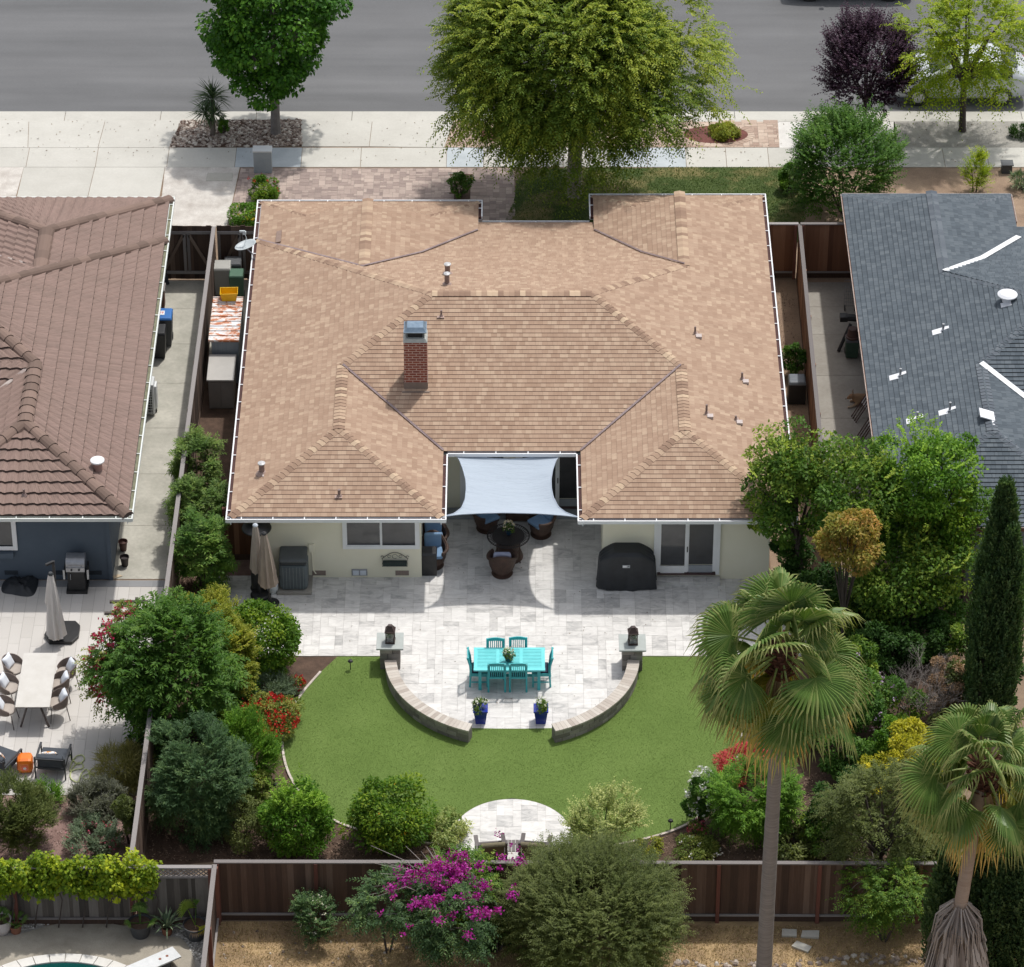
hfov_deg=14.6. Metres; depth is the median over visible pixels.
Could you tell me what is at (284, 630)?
round shrub
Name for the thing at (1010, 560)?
cypress
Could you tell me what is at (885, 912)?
green shrub
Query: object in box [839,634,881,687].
shrub
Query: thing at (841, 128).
tall shrub
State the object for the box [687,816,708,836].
rose bush
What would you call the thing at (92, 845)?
oleander
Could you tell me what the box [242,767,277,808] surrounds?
shrub
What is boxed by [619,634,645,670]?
stone pillar
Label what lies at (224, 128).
shrub
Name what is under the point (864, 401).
folding chair
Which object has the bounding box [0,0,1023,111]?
road
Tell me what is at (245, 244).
satellite dish
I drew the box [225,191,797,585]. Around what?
house
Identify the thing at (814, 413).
fence
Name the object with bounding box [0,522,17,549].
window
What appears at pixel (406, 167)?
yard ground
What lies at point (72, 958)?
pool coping
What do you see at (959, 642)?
shrub
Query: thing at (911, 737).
golden shrub
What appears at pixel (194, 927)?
potted palm
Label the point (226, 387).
door
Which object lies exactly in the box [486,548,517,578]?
wicker chair
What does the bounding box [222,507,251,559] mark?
fence
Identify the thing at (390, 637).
lantern
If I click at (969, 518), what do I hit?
fruit tree
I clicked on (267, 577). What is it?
patio umbrella
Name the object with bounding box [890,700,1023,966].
fan palm
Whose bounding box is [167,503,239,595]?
tall shrub
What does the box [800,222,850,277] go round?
fence
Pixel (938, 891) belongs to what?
cypress
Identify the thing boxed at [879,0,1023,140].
honey locust tree
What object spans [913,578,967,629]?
green shrub
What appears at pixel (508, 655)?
flower pot
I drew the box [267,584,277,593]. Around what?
propane tank
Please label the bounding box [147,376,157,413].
heat pump
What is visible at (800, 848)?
shrub
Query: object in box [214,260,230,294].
wheeled bin
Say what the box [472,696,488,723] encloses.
flower planter
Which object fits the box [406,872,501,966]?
shrub
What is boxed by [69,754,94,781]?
garden hose
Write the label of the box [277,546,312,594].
air conditioner
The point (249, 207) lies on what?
rose bush
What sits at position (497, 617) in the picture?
patio bedding
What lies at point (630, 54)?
elm tree
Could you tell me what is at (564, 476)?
sliding door
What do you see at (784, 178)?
shrub
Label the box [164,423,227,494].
tall shrub
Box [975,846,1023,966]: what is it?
cypress
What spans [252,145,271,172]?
utility pedestal
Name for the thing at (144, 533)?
side yard concrete
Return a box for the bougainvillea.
[367,830,525,947]
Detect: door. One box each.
[209,382,220,407]
[221,382,232,407]
[460,457,509,507]
[516,454,580,508]
[654,524,720,574]
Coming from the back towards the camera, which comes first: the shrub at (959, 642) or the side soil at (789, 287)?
the side soil at (789, 287)
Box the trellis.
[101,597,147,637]
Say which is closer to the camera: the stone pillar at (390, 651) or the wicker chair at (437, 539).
the stone pillar at (390, 651)
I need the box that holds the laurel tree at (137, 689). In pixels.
[79,585,252,749]
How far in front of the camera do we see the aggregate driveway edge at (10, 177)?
123.81 m
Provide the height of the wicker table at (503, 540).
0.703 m
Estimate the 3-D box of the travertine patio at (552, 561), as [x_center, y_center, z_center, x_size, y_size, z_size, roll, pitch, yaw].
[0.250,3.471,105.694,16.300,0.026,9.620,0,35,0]
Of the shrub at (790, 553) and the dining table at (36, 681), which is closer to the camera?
the dining table at (36, 681)
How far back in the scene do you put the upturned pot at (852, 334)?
115.24 m
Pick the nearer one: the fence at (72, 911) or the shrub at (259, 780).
the fence at (72, 911)
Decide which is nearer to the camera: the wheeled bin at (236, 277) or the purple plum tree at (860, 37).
the wheeled bin at (236, 277)
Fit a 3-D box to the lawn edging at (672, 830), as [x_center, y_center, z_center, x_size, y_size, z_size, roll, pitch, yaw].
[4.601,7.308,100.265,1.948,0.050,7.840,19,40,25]
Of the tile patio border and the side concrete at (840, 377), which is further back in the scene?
the side concrete at (840, 377)
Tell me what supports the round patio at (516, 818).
on the round patio bedding at (496, 818)
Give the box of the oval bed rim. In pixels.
[680,122,753,146]
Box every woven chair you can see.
[0,672,18,698]
[0,695,19,729]
[1,652,22,675]
[48,687,70,723]
[52,670,70,702]
[56,657,79,687]
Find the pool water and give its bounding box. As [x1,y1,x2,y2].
[30,962,98,966]
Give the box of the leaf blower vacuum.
[837,313,856,351]
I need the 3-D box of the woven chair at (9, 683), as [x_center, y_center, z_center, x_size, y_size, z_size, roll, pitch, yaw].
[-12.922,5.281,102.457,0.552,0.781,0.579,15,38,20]
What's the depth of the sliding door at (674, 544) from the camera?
106.32 m
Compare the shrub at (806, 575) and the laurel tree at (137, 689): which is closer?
the laurel tree at (137, 689)
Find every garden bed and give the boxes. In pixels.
[0,795,136,864]
[145,572,932,864]
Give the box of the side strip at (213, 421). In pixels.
[184,346,238,575]
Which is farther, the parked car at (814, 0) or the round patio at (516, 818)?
the parked car at (814, 0)
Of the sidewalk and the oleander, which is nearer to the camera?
the oleander
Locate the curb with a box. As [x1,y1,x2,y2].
[226,119,1023,121]
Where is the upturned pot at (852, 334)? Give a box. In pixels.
[846,326,858,340]
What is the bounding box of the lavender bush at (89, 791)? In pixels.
[60,771,129,822]
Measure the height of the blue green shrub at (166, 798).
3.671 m
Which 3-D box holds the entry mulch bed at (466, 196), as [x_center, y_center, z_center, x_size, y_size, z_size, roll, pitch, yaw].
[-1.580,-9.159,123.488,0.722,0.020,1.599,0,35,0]
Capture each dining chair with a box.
[466,647,486,686]
[486,637,504,679]
[487,663,505,692]
[509,636,527,646]
[509,663,527,692]
[532,647,553,687]
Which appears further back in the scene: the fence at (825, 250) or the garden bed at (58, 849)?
the fence at (825, 250)
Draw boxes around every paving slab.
[782,929,796,937]
[792,941,811,952]
[801,930,818,938]
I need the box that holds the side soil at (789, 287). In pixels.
[769,280,821,575]
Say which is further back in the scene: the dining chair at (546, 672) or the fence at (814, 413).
the fence at (814, 413)
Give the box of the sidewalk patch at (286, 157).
[235,148,685,166]
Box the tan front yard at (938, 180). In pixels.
[796,168,1023,281]
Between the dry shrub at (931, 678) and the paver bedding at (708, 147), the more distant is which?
the paver bedding at (708, 147)
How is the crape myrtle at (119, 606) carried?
on the tile patio at (100, 594)
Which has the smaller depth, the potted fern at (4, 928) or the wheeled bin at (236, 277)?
the potted fern at (4, 928)
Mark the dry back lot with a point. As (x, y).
(722, 924)
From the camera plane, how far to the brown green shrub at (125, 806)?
97.39 m
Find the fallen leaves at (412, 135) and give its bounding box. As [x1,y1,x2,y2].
[7,118,1023,161]
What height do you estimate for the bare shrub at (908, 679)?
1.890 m
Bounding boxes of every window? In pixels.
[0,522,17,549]
[342,523,419,548]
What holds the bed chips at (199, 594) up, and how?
on the garden bed at (309, 668)
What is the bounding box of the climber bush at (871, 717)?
[832,652,908,735]
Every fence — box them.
[0,865,134,923]
[129,226,215,913]
[133,865,212,923]
[201,864,220,966]
[214,859,995,923]
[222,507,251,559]
[769,222,798,278]
[796,224,828,568]
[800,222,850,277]
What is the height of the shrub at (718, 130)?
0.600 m
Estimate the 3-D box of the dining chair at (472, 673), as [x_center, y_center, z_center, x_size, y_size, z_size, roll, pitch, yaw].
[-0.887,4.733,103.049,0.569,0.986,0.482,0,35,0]
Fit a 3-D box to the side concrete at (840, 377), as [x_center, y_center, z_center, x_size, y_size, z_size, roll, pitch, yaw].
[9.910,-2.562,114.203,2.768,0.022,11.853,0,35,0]
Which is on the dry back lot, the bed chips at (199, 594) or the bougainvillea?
the bougainvillea
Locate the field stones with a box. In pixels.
[672,952,921,966]
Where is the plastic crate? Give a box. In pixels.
[220,287,237,300]
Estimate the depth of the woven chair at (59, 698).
101.81 m
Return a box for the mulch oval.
[684,126,747,143]
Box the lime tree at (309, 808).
[255,763,336,859]
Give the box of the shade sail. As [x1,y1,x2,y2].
[443,457,577,517]
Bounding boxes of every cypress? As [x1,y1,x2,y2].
[919,843,961,964]
[949,851,995,951]
[962,474,1023,703]
[962,570,1004,710]
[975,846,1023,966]
[981,520,1023,719]
[992,838,1023,966]
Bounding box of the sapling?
[958,145,995,192]
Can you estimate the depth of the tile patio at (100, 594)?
103.04 m
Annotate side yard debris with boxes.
[777,291,807,438]
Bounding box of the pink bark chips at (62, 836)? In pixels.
[0,795,130,864]
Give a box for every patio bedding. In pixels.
[0,580,164,787]
[230,576,759,655]
[488,802,537,840]
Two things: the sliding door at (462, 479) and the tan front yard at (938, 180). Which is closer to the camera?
the sliding door at (462, 479)
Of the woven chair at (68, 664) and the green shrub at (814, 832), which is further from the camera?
the woven chair at (68, 664)
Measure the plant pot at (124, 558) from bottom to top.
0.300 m
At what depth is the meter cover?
123.96 m
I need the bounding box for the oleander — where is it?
[61,808,127,859]
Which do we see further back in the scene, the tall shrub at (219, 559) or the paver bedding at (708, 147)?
the paver bedding at (708, 147)
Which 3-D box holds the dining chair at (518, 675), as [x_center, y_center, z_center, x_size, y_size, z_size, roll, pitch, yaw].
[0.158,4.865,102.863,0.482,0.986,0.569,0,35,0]
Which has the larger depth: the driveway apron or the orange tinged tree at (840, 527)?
the driveway apron
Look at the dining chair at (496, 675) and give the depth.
102.65 m
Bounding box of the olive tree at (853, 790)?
[805,757,943,908]
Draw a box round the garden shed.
[208,297,243,382]
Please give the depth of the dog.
113.57 m
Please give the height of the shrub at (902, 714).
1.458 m
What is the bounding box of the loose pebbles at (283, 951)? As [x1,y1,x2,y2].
[223,930,478,966]
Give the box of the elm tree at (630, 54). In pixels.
[419,0,762,220]
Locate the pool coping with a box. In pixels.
[0,953,126,966]
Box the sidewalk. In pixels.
[0,148,1023,166]
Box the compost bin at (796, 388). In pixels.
[787,374,805,403]
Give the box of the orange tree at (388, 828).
[337,770,439,855]
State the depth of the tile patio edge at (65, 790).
99.70 m
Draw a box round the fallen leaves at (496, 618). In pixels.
[305,542,689,708]
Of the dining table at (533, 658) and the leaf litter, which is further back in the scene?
the dining table at (533, 658)
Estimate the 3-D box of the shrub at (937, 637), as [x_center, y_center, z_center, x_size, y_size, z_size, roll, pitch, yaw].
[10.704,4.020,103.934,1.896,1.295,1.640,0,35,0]
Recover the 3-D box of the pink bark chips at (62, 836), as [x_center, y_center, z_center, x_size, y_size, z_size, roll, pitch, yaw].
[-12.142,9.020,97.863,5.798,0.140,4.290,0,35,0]
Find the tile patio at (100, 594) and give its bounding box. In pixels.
[0,587,162,787]
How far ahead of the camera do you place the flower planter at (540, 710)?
101.70 m
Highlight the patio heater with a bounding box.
[241,523,271,590]
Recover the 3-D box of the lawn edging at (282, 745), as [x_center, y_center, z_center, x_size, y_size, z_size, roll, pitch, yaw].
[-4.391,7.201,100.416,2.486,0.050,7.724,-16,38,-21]
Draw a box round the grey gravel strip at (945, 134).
[894,121,1023,149]
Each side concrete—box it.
[209,280,248,353]
[807,282,878,507]
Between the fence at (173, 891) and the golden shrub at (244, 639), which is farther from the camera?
the golden shrub at (244, 639)
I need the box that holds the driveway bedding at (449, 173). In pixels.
[238,168,502,220]
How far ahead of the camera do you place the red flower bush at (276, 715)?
101.21 m
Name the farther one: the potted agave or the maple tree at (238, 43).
the maple tree at (238, 43)
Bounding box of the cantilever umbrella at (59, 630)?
[44,560,79,643]
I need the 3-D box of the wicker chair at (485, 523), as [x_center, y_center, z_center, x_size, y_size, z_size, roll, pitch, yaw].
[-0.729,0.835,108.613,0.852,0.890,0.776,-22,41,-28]
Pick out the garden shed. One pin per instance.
(226, 333)
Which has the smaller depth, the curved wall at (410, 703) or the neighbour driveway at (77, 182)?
the curved wall at (410, 703)
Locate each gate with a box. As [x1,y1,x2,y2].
[166,225,211,278]
[216,225,254,278]
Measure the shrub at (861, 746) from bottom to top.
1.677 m
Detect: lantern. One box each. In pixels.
[385,624,395,643]
[627,626,638,645]
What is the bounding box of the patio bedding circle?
[419,656,606,722]
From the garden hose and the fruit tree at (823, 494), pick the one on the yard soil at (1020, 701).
the fruit tree at (823, 494)
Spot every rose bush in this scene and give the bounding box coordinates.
[226,201,256,225]
[247,174,280,201]
[288,887,343,948]
[446,171,475,198]
[671,832,723,860]
[680,765,719,824]
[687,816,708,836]
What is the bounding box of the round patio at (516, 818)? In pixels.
[453,799,572,859]
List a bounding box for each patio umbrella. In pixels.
[250,523,268,599]
[258,531,279,606]
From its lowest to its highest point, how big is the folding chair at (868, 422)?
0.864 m
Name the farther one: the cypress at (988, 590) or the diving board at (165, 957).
the cypress at (988, 590)
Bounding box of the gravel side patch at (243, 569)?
[221,560,250,575]
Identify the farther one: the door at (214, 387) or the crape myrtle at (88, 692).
the door at (214, 387)
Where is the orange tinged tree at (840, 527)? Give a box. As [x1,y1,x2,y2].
[811,507,885,639]
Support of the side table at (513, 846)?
on the round patio at (516, 818)
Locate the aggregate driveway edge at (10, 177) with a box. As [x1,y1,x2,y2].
[0,167,23,196]
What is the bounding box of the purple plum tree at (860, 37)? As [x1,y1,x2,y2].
[810,0,926,126]
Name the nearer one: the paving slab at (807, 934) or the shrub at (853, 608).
the paving slab at (807, 934)
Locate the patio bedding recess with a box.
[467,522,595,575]
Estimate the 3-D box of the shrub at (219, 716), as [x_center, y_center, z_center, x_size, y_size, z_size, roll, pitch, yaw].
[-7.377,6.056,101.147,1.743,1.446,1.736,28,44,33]
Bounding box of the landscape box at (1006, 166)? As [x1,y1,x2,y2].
[1001,160,1013,173]
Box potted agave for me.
[151,906,185,935]
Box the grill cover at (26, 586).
[1,575,38,596]
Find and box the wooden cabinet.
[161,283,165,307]
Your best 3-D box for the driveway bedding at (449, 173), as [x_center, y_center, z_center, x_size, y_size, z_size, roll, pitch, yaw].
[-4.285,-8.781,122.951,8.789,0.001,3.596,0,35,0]
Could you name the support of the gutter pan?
on the ground
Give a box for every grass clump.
[1007,122,1023,140]
[1008,169,1023,192]
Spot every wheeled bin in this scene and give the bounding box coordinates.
[154,324,166,357]
[159,308,173,345]
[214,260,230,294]
[224,256,241,267]
[229,268,244,298]
[844,335,858,357]
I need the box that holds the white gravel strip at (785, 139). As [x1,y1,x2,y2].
[778,122,895,149]
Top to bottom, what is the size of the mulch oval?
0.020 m
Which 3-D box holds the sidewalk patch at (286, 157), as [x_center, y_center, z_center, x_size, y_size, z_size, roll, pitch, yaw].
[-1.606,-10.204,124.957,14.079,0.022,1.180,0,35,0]
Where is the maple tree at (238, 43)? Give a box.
[194,0,353,134]
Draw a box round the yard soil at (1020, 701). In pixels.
[799,580,1023,856]
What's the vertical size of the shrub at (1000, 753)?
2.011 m
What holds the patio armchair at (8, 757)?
on the tile patio at (100, 594)
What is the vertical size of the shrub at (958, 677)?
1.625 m
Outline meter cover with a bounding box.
[206,173,232,180]
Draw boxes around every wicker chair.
[422,523,449,539]
[422,530,448,570]
[472,513,501,533]
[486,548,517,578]
[525,514,556,539]
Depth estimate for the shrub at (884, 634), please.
103.05 m
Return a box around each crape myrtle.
[72,617,135,727]
[106,598,138,650]
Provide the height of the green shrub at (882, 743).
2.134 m
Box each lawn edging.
[281,671,439,845]
[601,733,741,848]
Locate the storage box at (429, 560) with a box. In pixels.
[421,546,436,575]
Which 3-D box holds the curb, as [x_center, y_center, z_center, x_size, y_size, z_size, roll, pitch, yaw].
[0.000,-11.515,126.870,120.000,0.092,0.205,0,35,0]
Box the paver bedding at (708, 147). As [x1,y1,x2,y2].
[457,119,778,147]
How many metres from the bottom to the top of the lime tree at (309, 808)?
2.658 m
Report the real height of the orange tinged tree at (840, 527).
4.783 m
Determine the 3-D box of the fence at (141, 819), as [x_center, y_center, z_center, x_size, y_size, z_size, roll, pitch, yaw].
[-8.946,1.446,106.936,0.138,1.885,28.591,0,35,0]
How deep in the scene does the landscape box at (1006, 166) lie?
124.07 m
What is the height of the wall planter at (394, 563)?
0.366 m
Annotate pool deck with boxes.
[0,924,194,966]
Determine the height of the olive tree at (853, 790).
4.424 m
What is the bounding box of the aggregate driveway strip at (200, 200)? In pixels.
[162,167,239,226]
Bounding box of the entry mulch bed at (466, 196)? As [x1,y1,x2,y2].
[449,174,472,199]
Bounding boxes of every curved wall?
[385,660,471,742]
[552,660,638,742]
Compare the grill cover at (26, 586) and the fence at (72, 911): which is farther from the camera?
the grill cover at (26, 586)
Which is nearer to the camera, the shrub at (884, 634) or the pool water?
the pool water
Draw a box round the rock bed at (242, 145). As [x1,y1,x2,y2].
[171,120,301,147]
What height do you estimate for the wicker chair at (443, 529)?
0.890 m
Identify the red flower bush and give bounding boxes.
[240,689,305,741]
[289,674,306,694]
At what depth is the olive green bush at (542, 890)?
92.97 m
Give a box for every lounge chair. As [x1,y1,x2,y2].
[474,833,507,859]
[518,833,552,859]
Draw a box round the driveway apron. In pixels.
[0,120,450,147]
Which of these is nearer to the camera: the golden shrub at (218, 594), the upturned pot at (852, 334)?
the golden shrub at (218, 594)
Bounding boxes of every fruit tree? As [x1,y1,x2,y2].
[738,415,847,572]
[794,430,914,578]
[848,497,978,631]
[868,409,988,586]
[930,473,994,609]
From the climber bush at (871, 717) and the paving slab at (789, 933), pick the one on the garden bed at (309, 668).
the climber bush at (871, 717)
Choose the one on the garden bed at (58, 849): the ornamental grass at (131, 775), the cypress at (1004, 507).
the ornamental grass at (131, 775)
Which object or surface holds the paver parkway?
on the paver bedding at (708, 147)
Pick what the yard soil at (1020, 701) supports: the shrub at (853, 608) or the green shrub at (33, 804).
the shrub at (853, 608)
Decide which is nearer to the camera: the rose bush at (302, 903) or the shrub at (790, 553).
the rose bush at (302, 903)
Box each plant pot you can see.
[118,538,127,551]
[120,554,128,566]
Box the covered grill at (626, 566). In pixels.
[596,542,656,590]
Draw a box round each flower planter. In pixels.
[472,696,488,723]
[533,695,548,723]
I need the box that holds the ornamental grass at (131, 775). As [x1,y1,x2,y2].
[86,737,156,796]
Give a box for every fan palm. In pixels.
[683,565,874,966]
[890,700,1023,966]
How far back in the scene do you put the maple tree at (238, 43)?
123.31 m
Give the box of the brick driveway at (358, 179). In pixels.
[228,168,514,225]
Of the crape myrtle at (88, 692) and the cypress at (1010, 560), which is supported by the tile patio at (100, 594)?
the crape myrtle at (88, 692)
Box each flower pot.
[502,519,514,534]
[502,647,516,661]
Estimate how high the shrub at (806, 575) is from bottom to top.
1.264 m
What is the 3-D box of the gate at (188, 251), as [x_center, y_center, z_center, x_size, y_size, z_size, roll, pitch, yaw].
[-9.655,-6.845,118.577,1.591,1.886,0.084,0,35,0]
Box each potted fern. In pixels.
[0,906,10,935]
[3,910,28,934]
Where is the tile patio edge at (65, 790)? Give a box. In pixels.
[2,788,136,794]
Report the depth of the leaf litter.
97.96 m
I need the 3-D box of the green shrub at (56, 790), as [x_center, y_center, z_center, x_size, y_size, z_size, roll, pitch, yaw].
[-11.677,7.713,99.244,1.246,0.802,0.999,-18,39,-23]
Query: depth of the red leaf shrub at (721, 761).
99.74 m
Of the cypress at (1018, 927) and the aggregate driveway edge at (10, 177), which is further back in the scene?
the aggregate driveway edge at (10, 177)
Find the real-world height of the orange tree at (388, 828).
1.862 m
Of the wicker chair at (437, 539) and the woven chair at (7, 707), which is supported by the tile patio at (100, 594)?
the woven chair at (7, 707)
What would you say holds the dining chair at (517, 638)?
on the travertine patio at (552, 561)
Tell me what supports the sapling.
on the tan front yard at (938, 180)
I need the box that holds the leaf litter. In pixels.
[149,746,915,861]
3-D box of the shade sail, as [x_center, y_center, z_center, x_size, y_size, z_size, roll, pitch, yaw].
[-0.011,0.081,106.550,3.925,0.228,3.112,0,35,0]
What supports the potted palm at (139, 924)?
on the pool deck
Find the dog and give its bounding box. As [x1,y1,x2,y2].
[845,391,864,407]
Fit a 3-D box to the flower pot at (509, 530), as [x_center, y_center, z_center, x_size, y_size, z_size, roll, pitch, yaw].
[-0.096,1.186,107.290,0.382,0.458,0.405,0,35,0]
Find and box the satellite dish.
[235,230,255,259]
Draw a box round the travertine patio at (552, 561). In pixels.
[216,519,812,728]
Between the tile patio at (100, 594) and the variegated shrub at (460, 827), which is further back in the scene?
the tile patio at (100, 594)
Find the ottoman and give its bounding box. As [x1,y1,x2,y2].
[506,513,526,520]
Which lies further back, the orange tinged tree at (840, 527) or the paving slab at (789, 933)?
the orange tinged tree at (840, 527)
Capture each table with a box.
[15,653,57,726]
[206,354,235,407]
[474,647,544,689]
[487,523,529,563]
[506,840,519,851]
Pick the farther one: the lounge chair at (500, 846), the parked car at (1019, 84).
the parked car at (1019, 84)
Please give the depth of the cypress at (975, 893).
91.36 m
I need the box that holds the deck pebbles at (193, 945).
[7,924,203,963]
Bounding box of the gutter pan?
[0,111,1023,120]
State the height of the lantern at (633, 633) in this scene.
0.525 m
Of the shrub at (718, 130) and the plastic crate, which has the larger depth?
the shrub at (718, 130)
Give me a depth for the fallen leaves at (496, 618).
105.28 m
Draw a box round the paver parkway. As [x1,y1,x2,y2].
[445,120,779,147]
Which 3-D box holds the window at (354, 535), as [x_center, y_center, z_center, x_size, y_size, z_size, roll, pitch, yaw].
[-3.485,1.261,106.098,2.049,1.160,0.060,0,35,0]
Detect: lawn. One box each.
[284,656,739,850]
[506,167,804,239]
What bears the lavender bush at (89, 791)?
on the garden bed at (58, 849)
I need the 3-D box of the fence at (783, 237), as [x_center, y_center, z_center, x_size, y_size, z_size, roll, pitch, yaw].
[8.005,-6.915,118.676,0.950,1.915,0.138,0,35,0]
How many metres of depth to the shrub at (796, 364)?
114.46 m
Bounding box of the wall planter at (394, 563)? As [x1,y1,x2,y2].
[382,552,408,566]
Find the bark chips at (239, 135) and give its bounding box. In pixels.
[170,119,300,146]
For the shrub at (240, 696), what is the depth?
101.90 m
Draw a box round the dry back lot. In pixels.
[214,921,1015,966]
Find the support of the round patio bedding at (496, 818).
on the garden bed at (309, 668)
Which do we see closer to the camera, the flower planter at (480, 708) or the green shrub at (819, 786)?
the green shrub at (819, 786)
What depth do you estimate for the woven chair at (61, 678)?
102.43 m
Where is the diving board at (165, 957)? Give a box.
[126,946,180,966]
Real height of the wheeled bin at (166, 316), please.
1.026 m
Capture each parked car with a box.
[804,0,894,1]
[892,43,1023,105]
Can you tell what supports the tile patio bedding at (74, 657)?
on the yard ground at (406, 167)
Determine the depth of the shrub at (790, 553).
105.92 m
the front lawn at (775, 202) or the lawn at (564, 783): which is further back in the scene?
the front lawn at (775, 202)
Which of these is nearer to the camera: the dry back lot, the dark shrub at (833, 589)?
the dry back lot
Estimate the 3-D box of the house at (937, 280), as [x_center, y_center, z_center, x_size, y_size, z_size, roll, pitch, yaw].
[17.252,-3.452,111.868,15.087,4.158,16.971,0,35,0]
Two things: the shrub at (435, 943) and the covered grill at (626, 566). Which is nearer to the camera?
the shrub at (435, 943)
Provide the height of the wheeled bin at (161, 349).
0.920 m
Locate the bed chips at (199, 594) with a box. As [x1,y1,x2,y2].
[177,577,266,718]
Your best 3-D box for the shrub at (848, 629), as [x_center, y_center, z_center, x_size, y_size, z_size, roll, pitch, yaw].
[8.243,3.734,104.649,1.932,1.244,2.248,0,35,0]
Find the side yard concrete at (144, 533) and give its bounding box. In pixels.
[113,281,204,578]
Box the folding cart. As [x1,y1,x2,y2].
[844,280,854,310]
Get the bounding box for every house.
[0,195,174,579]
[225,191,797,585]
[840,190,1023,588]
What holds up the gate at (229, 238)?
attached to the fence at (141, 819)
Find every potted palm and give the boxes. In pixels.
[124,901,157,939]
[177,898,205,941]
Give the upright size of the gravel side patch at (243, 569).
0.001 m
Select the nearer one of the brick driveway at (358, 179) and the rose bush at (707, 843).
the rose bush at (707, 843)
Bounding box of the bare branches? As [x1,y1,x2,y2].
[848,848,923,927]
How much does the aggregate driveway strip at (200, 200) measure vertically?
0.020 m
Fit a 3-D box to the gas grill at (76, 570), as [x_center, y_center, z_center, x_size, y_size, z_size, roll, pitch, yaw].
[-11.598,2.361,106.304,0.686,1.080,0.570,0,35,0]
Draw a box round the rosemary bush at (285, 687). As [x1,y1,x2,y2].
[238,660,301,707]
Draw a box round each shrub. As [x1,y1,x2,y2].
[0,766,62,857]
[35,773,65,802]
[110,793,135,843]
[126,715,183,767]
[144,708,257,853]
[161,471,229,552]
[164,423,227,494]
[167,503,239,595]
[175,581,241,637]
[188,697,250,750]
[190,602,264,701]
[201,671,260,706]
[204,695,285,787]
[216,793,271,854]
[217,114,229,133]
[231,598,303,683]
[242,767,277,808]
[406,872,501,966]
[424,805,474,848]
[477,910,523,955]
[558,776,652,844]
[628,835,663,858]
[697,750,808,849]
[708,121,741,141]
[712,740,767,786]
[769,529,815,575]
[776,94,909,220]
[777,161,801,189]
[777,815,822,860]
[781,341,806,373]
[781,548,842,592]
[797,596,860,653]
[797,808,851,857]
[801,763,867,840]
[808,562,907,627]
[815,726,882,780]
[825,857,927,943]
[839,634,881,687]
[846,620,926,677]
[847,591,907,641]
[857,751,897,821]
[865,713,901,768]
[870,643,968,725]
[874,682,927,732]
[880,716,944,774]
[888,826,944,860]
[892,611,954,669]
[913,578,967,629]
[926,655,965,708]
[926,706,984,747]
[940,658,966,706]
[945,622,968,660]
[996,749,1023,801]
[1009,661,1023,723]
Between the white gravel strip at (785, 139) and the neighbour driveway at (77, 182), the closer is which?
the neighbour driveway at (77, 182)
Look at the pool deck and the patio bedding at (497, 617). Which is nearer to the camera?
the pool deck
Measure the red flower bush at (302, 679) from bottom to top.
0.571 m
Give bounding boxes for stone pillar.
[376,633,403,668]
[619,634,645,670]
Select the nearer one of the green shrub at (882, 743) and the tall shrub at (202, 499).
the green shrub at (882, 743)
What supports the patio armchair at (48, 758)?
on the tile patio at (100, 594)
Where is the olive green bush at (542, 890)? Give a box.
[486,818,698,966]
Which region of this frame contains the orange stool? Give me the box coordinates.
[17,753,33,772]
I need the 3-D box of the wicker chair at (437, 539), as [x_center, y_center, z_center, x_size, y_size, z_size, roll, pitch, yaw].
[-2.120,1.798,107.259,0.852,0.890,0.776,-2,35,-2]
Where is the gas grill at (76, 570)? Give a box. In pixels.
[63,552,88,593]
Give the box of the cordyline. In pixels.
[186,76,232,135]
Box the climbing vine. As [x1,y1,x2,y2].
[0,847,163,927]
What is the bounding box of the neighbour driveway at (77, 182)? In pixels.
[17,167,164,196]
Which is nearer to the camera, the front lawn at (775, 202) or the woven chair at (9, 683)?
the woven chair at (9, 683)
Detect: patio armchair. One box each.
[0,746,21,772]
[33,742,71,780]
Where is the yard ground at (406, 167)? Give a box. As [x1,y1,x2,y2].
[16,123,1023,925]
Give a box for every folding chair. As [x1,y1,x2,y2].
[851,394,867,422]
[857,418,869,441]
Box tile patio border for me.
[0,581,164,591]

